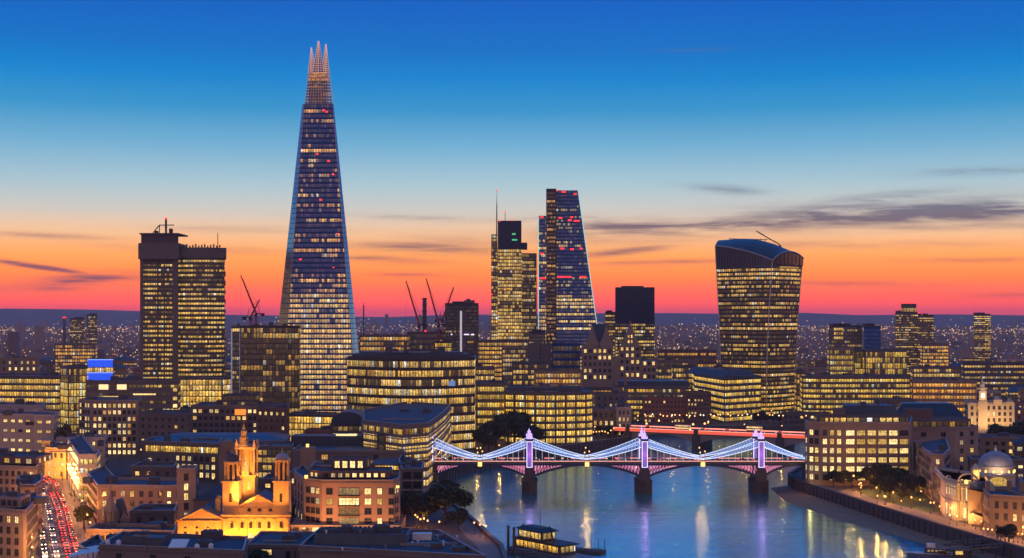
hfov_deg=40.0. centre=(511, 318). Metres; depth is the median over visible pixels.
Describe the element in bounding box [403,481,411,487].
window
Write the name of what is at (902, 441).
window
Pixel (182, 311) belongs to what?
concrete tower
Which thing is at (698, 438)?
road bridge
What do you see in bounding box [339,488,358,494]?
window
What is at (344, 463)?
window
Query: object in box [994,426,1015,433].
tree
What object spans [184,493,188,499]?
window
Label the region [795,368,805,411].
office block
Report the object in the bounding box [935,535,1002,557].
jetty
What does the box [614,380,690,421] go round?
office block
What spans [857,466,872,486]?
tree
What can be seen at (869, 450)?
window
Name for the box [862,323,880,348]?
glass tower
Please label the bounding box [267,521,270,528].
window
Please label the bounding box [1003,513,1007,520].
window
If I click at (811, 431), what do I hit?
window
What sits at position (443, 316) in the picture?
tower crane
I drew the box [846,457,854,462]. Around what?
window
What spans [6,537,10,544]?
window
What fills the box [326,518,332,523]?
window
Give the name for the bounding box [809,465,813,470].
window
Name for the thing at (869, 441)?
window
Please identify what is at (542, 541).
floating pier house
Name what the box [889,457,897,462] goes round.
window
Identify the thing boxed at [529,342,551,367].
hall
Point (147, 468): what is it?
city block
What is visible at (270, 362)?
office tower
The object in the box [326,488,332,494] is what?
window
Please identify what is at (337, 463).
window
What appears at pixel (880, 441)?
window
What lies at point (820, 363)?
city block
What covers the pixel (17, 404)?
plain block
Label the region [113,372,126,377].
city block
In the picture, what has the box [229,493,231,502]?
window
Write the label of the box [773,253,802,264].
garden window
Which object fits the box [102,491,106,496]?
window
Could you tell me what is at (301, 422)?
glass hall
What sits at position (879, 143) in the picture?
sky
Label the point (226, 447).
gable house
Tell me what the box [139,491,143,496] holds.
window
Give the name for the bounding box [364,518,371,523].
window
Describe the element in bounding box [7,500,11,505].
window
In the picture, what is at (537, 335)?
grey tower
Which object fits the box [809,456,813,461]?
window
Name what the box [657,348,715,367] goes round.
long block
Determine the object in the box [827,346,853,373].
office block
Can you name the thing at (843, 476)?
tree
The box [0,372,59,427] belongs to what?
office block
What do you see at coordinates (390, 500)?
window
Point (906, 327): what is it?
apartment tower
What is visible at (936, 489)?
stone terrace
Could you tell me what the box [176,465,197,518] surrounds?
blank stair tower
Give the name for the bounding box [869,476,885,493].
tree
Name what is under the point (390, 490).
window
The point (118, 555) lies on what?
window
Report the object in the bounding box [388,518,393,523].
window
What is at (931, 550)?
moored boat
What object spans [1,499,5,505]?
window
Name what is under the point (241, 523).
window
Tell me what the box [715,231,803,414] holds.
flared skyscraper
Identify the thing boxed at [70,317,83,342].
apartment tower
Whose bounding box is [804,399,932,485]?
riverside office
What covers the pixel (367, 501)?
window
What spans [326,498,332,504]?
window
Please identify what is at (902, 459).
window
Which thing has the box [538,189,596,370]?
wedge skyscraper
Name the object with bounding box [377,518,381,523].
window
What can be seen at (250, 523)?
window
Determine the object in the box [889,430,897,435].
window
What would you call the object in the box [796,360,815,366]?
city block
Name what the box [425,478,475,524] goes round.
tree
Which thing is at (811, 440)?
window
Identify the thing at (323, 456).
window
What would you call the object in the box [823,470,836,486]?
tree
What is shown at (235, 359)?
slim tower
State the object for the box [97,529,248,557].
roof block
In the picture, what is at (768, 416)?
tree
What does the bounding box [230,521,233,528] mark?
window
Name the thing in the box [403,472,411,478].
window
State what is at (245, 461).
window
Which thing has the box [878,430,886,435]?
window
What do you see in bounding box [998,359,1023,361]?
city block
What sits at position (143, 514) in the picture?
back block
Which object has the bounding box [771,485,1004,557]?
foreshore
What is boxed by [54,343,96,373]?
office block
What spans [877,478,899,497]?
tree
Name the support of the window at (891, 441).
in the riverside office
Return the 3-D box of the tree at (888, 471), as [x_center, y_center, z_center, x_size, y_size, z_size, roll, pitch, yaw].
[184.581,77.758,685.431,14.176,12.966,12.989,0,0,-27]
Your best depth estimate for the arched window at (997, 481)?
602.64 m
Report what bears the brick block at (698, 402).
on the ground at (117, 465)
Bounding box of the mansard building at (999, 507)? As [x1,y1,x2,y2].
[967,481,1023,535]
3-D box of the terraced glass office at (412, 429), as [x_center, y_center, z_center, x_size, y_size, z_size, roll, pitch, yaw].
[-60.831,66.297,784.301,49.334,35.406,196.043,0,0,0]
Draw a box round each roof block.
[68,533,115,557]
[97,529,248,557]
[248,527,314,557]
[298,524,485,557]
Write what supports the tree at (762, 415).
on the ground at (117, 465)
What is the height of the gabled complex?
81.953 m
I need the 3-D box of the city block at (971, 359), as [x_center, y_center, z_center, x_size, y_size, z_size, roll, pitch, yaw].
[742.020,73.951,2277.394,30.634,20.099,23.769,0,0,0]
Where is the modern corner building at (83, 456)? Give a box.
[49,435,103,500]
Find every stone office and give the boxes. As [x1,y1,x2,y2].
[78,394,141,455]
[86,376,180,411]
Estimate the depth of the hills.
8425.30 m
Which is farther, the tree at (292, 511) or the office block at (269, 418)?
the office block at (269, 418)
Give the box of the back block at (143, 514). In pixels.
[128,504,177,523]
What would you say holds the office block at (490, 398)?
on the ground at (117, 465)
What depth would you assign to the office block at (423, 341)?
1539.94 m
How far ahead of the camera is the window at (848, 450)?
704.91 m
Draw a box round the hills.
[0,309,1023,343]
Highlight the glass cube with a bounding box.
[434,341,451,350]
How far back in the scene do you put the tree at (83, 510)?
558.74 m
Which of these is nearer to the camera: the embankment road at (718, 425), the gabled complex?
the embankment road at (718, 425)
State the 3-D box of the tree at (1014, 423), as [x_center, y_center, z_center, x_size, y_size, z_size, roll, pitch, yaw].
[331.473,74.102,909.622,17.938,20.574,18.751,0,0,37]
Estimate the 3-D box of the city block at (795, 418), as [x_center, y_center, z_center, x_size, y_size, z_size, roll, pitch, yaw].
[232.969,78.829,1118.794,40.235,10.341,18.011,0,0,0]
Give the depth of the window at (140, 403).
859.88 m
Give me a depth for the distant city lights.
5984.75 m
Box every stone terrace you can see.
[913,437,960,500]
[932,464,967,509]
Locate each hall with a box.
[289,409,336,440]
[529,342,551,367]
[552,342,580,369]
[934,445,1016,521]
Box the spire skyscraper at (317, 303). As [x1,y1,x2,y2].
[278,41,358,413]
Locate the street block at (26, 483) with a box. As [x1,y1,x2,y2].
[13,474,42,537]
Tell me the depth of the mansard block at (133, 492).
562.88 m
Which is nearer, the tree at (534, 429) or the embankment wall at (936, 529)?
the embankment wall at (936, 529)
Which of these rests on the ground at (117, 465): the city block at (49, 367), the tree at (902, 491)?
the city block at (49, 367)
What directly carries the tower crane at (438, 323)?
on the office block at (423, 341)
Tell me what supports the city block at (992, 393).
on the ground at (117, 465)
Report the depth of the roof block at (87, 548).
413.66 m
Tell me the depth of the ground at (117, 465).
761.14 m
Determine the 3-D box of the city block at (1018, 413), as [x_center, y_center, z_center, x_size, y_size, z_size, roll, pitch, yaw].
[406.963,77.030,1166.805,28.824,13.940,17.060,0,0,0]
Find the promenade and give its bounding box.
[799,478,1023,545]
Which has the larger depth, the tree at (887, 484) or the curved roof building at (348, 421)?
the curved roof building at (348, 421)
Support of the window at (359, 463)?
in the apartment building at (357, 491)
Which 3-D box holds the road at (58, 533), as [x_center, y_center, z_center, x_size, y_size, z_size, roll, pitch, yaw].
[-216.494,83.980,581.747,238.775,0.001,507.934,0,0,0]
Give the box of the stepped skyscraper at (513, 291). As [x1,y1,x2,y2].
[491,190,536,346]
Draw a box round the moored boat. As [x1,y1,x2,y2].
[906,543,951,557]
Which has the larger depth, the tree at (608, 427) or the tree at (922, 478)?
the tree at (608, 427)
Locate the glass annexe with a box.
[181,375,230,406]
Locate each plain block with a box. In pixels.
[0,399,45,409]
[0,408,58,451]
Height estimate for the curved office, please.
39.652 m
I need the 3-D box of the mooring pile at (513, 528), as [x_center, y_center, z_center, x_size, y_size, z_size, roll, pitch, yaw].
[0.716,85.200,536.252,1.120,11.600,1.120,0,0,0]
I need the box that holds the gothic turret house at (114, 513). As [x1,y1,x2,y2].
[102,476,128,526]
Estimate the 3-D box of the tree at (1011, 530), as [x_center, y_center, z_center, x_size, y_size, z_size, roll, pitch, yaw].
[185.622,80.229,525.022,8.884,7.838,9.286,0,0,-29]
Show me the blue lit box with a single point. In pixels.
(100, 368)
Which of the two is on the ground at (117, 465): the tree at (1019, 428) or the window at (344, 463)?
the tree at (1019, 428)
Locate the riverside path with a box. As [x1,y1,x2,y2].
[424,436,623,557]
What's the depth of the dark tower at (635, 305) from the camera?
1719.88 m
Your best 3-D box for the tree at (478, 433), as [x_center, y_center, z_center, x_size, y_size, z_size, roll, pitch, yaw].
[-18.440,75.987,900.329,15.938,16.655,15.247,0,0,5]
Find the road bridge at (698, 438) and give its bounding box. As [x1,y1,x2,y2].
[613,425,804,453]
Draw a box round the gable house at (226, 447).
[218,439,238,484]
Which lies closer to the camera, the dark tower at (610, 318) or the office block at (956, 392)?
the office block at (956, 392)
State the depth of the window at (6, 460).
622.91 m
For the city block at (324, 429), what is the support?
on the ground at (117, 465)
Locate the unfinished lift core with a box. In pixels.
[422,298,426,331]
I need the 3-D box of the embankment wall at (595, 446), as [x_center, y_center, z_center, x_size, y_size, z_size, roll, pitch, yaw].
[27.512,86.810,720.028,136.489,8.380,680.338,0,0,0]
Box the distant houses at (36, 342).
[0,314,1023,363]
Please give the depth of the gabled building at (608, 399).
1073.65 m
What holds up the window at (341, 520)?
in the apartment building at (357, 491)
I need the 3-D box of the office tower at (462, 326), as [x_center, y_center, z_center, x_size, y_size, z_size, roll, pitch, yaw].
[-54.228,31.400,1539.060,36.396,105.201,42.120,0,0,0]
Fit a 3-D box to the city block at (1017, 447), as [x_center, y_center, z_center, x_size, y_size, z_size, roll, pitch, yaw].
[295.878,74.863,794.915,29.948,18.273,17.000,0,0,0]
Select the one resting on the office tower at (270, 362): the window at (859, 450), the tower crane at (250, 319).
the tower crane at (250, 319)
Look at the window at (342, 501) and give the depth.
544.98 m
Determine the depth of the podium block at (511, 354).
1479.94 m
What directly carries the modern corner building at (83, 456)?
on the ground at (117, 465)
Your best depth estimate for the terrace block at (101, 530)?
487.37 m
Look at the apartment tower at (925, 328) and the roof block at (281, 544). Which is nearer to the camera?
the roof block at (281, 544)
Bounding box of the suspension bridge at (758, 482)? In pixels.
[432,426,804,493]
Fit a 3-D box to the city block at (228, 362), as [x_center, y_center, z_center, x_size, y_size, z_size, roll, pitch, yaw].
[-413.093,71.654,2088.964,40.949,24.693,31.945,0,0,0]
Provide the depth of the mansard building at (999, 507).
548.75 m
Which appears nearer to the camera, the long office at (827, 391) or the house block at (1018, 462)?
the house block at (1018, 462)
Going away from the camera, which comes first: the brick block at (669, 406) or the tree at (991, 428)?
the tree at (991, 428)
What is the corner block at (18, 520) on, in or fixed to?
on the ground at (117, 465)
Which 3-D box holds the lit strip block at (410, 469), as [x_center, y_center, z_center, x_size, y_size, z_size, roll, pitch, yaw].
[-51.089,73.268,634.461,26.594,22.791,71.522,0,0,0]
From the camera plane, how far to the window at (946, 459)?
660.91 m
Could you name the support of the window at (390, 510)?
in the apartment building at (357, 491)
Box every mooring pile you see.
[507,525,509,550]
[512,527,514,554]
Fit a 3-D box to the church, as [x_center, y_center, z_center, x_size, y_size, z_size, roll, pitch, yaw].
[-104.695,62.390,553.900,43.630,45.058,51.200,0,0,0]
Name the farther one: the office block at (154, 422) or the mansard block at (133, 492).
the office block at (154, 422)
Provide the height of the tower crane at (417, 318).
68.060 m
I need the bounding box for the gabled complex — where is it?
[582,321,656,391]
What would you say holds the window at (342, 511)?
in the apartment building at (357, 491)
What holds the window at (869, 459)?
in the riverside office
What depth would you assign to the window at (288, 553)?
424.22 m
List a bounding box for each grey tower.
[529,329,545,342]
[829,323,861,348]
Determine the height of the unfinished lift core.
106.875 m
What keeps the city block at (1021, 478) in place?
on the ground at (117, 465)
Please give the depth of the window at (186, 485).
556.00 m
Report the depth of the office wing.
771.95 m
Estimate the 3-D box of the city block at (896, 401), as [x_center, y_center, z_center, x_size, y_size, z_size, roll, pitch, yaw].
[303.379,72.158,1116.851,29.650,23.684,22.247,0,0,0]
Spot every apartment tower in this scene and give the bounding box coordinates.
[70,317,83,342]
[86,313,97,355]
[895,303,917,375]
[918,312,933,365]
[974,313,990,361]
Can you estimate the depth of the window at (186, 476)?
556.00 m
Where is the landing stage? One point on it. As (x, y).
(598, 550)
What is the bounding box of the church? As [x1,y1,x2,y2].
[176,423,291,540]
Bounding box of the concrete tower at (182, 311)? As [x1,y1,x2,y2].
[138,218,225,377]
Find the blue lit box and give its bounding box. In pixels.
[87,358,112,379]
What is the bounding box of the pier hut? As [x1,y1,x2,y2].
[951,548,969,557]
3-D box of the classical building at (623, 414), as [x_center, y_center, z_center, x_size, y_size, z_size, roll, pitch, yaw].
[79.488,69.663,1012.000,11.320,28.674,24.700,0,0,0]
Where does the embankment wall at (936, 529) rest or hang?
in the water
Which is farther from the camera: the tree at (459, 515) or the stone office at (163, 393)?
the stone office at (163, 393)
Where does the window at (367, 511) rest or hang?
in the apartment building at (357, 491)
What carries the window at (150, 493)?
in the mansard block at (133, 492)
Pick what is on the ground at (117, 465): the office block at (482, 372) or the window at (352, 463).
the office block at (482, 372)
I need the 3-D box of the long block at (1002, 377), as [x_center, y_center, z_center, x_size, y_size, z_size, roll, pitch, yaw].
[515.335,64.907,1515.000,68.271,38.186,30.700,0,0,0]
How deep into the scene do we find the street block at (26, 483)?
539.09 m
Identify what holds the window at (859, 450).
in the riverside office
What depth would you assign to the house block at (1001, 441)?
819.19 m
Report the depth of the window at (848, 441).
704.91 m
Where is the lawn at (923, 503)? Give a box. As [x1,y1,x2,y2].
[855,489,940,511]
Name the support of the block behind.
on the ground at (117, 465)
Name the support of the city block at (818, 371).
on the ground at (117, 465)
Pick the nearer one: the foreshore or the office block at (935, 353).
the foreshore
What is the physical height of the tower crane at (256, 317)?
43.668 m
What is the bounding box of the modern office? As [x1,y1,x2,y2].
[291,432,404,469]
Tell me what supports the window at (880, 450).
in the riverside office
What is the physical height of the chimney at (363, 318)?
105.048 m
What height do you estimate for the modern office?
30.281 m
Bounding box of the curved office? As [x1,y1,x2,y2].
[504,382,592,443]
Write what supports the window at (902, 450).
in the riverside office
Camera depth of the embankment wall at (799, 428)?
1085.15 m
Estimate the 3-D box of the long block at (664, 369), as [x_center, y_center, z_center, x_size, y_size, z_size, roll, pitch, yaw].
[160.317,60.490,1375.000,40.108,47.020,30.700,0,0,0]
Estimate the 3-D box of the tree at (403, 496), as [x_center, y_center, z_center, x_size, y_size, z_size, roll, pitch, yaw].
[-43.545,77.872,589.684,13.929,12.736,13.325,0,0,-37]
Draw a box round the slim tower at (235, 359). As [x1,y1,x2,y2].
[231,324,239,392]
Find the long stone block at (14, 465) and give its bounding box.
[0,448,52,492]
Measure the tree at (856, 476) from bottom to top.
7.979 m
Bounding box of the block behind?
[0,356,40,372]
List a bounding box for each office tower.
[239,322,300,412]
[445,299,478,365]
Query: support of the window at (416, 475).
in the lit strip block at (410, 469)
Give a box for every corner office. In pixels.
[60,364,88,433]
[686,364,761,422]
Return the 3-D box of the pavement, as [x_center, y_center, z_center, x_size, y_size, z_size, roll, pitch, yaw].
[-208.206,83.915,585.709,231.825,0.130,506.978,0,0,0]
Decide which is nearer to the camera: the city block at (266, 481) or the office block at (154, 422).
the city block at (266, 481)
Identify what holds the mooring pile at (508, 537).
in the water
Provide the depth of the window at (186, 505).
556.00 m
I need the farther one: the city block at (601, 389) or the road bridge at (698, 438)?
the city block at (601, 389)
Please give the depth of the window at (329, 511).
544.98 m
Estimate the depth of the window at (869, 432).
704.91 m
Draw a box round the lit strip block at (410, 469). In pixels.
[370,453,423,514]
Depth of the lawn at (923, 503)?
651.71 m
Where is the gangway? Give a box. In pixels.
[506,548,536,557]
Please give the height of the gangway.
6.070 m
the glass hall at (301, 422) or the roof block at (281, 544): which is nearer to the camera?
the roof block at (281, 544)
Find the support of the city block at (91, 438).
on the ground at (117, 465)
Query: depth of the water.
645.12 m
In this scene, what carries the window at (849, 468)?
in the riverside office
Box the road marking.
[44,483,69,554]
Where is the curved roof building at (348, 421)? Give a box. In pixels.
[330,409,362,433]
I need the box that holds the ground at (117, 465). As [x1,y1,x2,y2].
[67,364,1023,556]
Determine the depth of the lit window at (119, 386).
984.66 m
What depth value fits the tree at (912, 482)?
652.54 m
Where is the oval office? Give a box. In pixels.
[346,347,475,450]
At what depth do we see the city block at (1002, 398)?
1264.52 m
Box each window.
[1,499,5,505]
[4,458,9,462]
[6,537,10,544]
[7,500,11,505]
[7,548,10,555]
[26,459,31,463]
[99,384,107,389]
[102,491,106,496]
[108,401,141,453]
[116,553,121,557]
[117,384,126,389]
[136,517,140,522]
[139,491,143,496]
[148,491,152,496]
[184,474,188,480]
[184,483,188,490]
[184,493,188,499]
[184,503,188,509]
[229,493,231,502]
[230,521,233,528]
[240,521,243,528]
[244,460,246,470]
[249,521,252,528]
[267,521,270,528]
[280,493,282,502]
[286,551,290,557]
[321,454,327,459]
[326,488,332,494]
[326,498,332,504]
[326,508,332,514]
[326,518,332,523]
[335,461,339,467]
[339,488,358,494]
[339,498,358,504]
[339,508,358,514]
[339,518,358,523]
[342,461,347,467]
[350,461,354,467]
[357,461,362,467]
[364,488,371,494]
[364,498,371,504]
[364,508,371,514]
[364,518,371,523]
[377,488,381,494]
[377,498,381,504]
[377,508,381,514]
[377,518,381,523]
[388,488,393,494]
[388,498,393,504]
[388,508,393,514]
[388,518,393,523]
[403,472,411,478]
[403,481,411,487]
[413,472,421,478]
[413,481,421,487]
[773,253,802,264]
[809,429,813,434]
[809,438,813,443]
[809,447,813,452]
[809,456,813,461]
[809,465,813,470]
[846,430,854,435]
[846,439,854,444]
[846,448,854,453]
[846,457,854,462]
[846,466,854,471]
[856,430,865,435]
[856,448,865,453]
[856,457,865,462]
[857,439,865,444]
[867,430,875,435]
[867,439,875,444]
[867,448,875,453]
[867,457,875,462]
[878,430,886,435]
[878,439,886,444]
[878,448,886,453]
[878,457,886,462]
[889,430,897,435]
[889,439,897,444]
[889,448,897,453]
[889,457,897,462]
[899,430,908,435]
[899,448,908,453]
[899,457,908,462]
[900,439,908,444]
[945,453,949,466]
[963,507,966,517]
[990,477,1006,485]
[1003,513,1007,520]
[1012,502,1016,509]
[1013,514,1016,521]
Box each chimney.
[63,317,65,342]
[363,303,364,333]
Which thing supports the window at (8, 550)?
in the corner block at (18, 520)
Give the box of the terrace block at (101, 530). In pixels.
[85,521,177,540]
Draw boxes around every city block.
[40,358,54,360]
[40,361,54,366]
[41,363,54,372]
[56,432,107,466]
[113,357,138,366]
[113,364,128,374]
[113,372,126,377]
[129,459,177,477]
[133,367,139,374]
[181,405,190,409]
[225,358,230,367]
[260,470,274,492]
[304,425,330,433]
[309,459,330,468]
[585,387,612,405]
[781,411,831,424]
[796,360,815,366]
[796,367,825,373]
[813,370,826,373]
[814,361,826,369]
[878,396,916,408]
[962,358,981,361]
[977,390,1000,396]
[977,397,1011,400]
[984,359,997,361]
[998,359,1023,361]
[1005,386,1023,400]
[1012,437,1023,457]
[1013,400,1023,415]
[1015,405,1022,419]
[1018,388,1023,400]
[1018,476,1023,493]
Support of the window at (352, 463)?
in the apartment building at (357, 491)
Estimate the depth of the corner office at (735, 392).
1149.39 m
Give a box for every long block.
[656,358,698,379]
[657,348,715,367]
[961,361,1023,396]
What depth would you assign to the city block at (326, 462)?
646.33 m
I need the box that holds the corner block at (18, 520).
[0,487,48,557]
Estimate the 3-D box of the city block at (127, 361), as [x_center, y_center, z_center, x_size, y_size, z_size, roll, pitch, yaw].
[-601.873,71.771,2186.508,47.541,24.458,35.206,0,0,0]
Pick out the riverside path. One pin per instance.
(487, 547)
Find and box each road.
[38,475,82,557]
[647,424,781,425]
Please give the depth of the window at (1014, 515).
542.98 m
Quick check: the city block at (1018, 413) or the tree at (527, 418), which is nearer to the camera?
the tree at (527, 418)
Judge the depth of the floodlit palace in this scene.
1009.95 m
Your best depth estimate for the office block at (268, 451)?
702.45 m
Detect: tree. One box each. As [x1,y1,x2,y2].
[53,421,72,440]
[73,503,94,528]
[248,545,271,557]
[290,504,294,521]
[400,489,416,518]
[401,490,439,525]
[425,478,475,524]
[445,507,469,530]
[471,424,494,449]
[480,432,497,451]
[482,416,510,448]
[492,408,525,447]
[511,410,533,445]
[517,422,539,439]
[534,427,542,442]
[537,428,547,441]
[594,425,606,437]
[603,424,614,433]
[752,411,765,423]
[765,414,770,422]
[774,414,781,423]
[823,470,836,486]
[833,469,854,489]
[851,471,860,485]
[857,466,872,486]
[865,462,892,477]
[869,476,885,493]
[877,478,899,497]
[878,465,900,478]
[891,486,909,501]
[892,468,913,481]
[897,474,924,498]
[917,476,925,494]
[986,422,1006,433]
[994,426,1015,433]
[995,523,1018,541]
[1006,422,1023,435]
[1012,420,1023,426]
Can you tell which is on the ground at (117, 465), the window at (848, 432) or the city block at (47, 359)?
the city block at (47, 359)
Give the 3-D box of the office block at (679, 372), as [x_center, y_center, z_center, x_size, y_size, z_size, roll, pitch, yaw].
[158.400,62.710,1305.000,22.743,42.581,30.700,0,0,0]
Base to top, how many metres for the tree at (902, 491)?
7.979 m
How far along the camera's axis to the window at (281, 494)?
529.76 m
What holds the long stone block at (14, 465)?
on the ground at (117, 465)
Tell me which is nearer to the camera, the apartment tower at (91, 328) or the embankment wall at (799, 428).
the embankment wall at (799, 428)
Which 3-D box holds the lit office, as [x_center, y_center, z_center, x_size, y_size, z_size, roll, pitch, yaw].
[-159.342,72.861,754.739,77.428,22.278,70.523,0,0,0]
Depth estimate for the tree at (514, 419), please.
908.00 m
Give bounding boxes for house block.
[967,455,1023,479]
[978,430,1023,455]
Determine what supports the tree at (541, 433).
on the ground at (117, 465)
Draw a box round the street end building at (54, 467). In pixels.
[40,439,67,478]
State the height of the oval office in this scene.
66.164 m
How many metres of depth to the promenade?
598.91 m
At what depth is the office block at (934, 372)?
1420.00 m
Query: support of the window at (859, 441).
in the riverside office
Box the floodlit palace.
[965,376,1014,432]
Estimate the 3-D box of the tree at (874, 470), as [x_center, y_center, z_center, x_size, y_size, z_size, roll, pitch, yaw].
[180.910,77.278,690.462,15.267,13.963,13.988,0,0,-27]
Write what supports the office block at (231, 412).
on the ground at (117, 465)
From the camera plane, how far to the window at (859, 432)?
704.91 m
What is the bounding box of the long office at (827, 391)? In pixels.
[800,372,910,413]
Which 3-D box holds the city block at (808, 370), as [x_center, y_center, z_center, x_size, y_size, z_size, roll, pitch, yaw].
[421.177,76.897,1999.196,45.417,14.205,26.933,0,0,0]
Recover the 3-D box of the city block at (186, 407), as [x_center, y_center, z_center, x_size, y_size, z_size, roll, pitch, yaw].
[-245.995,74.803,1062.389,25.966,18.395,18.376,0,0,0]
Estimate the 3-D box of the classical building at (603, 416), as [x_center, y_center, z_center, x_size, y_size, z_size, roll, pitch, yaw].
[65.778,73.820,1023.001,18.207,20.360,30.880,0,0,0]
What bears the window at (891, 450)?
in the riverside office
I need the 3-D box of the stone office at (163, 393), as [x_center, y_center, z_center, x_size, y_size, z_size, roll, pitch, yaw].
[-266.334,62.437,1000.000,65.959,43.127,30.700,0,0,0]
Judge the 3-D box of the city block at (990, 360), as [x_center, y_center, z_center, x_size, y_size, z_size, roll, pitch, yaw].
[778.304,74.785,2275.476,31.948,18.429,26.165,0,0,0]
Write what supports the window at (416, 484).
in the lit strip block at (410, 469)
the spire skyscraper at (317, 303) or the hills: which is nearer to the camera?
the spire skyscraper at (317, 303)
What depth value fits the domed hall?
602.28 m
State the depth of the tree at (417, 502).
563.38 m
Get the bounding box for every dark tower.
[605,310,614,355]
[615,286,654,371]
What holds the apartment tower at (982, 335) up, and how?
on the ground at (117, 465)
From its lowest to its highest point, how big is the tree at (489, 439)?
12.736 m
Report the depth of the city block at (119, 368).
1983.59 m
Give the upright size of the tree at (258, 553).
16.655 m
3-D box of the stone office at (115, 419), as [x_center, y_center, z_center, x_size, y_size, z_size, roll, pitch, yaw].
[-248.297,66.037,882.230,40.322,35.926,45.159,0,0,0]
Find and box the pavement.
[54,478,90,540]
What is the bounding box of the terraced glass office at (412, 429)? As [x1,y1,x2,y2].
[361,401,451,486]
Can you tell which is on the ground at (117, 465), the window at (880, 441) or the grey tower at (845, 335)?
the grey tower at (845, 335)
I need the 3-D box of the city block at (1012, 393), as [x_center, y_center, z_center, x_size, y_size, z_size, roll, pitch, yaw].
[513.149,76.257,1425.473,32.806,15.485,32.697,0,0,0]
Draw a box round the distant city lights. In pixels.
[0,317,1023,364]
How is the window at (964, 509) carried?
in the domed hall
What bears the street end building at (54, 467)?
on the ground at (117, 465)
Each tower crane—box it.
[240,275,264,323]
[242,299,259,324]
[406,281,426,331]
[426,278,444,340]
[434,287,453,331]
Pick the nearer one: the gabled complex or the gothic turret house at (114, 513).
the gothic turret house at (114, 513)
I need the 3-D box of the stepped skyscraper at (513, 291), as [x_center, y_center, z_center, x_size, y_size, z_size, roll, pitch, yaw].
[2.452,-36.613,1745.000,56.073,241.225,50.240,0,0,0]
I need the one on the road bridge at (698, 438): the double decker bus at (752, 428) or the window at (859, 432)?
the double decker bus at (752, 428)
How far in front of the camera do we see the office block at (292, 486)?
609.09 m
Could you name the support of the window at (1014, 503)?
in the mansard building at (999, 507)
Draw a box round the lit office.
[142,432,289,481]
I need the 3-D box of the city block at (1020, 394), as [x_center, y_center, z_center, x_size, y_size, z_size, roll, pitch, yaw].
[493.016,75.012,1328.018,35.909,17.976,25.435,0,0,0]
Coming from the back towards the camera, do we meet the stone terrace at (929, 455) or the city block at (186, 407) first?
the city block at (186, 407)
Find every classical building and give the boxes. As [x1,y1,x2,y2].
[593,406,615,434]
[615,396,631,435]
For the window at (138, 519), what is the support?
in the back block at (143, 514)
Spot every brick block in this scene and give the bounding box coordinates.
[642,395,685,422]
[685,390,711,423]
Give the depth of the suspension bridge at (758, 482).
722.98 m
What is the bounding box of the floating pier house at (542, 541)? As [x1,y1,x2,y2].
[510,508,594,557]
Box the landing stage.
[570,538,605,554]
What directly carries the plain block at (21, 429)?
on the ground at (117, 465)
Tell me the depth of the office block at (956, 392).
1177.50 m
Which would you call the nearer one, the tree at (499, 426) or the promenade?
the promenade
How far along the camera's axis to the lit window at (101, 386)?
984.66 m
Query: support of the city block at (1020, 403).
on the ground at (117, 465)
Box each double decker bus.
[675,424,690,429]
[746,426,761,431]
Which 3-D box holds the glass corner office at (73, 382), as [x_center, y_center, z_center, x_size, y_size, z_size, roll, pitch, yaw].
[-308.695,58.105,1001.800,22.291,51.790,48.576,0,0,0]
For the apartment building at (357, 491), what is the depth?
545.00 m
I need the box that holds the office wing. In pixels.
[897,402,978,470]
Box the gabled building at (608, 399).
[594,375,626,408]
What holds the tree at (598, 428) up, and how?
on the ground at (117, 465)
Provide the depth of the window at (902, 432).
704.91 m
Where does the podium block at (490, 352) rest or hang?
on the ground at (117, 465)
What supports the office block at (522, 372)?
on the ground at (117, 465)
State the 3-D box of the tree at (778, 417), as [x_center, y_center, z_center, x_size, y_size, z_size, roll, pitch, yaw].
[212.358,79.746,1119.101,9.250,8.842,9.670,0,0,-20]
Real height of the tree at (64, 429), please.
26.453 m
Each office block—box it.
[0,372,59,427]
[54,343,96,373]
[138,408,190,457]
[191,390,289,433]
[248,440,294,485]
[255,404,288,433]
[290,467,297,504]
[359,333,409,352]
[407,330,444,350]
[475,364,494,426]
[476,378,504,440]
[512,360,548,384]
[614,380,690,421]
[672,363,696,390]
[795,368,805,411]
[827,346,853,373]
[854,348,906,374]
[911,364,959,378]
[911,377,976,416]
[920,342,948,365]
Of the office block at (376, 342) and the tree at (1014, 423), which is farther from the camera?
the office block at (376, 342)
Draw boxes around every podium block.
[479,339,527,379]
[502,345,528,387]
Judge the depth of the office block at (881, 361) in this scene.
1299.94 m
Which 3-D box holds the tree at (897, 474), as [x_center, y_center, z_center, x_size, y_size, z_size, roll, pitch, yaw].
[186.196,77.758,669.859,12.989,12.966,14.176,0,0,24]
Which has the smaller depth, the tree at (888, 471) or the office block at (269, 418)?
the tree at (888, 471)
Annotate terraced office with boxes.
[534,368,581,386]
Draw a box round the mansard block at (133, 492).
[82,465,198,523]
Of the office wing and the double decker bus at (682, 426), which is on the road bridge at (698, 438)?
the double decker bus at (682, 426)
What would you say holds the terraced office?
on the ground at (117, 465)
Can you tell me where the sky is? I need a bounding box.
[0,0,1023,316]
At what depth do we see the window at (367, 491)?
544.98 m
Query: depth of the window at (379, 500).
544.98 m
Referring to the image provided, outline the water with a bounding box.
[450,436,951,557]
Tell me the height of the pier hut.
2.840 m
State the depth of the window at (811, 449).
709.74 m
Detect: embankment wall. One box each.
[435,436,629,557]
[650,425,804,435]
[788,466,1023,557]
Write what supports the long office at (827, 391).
on the ground at (117, 465)
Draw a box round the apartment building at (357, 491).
[290,456,406,530]

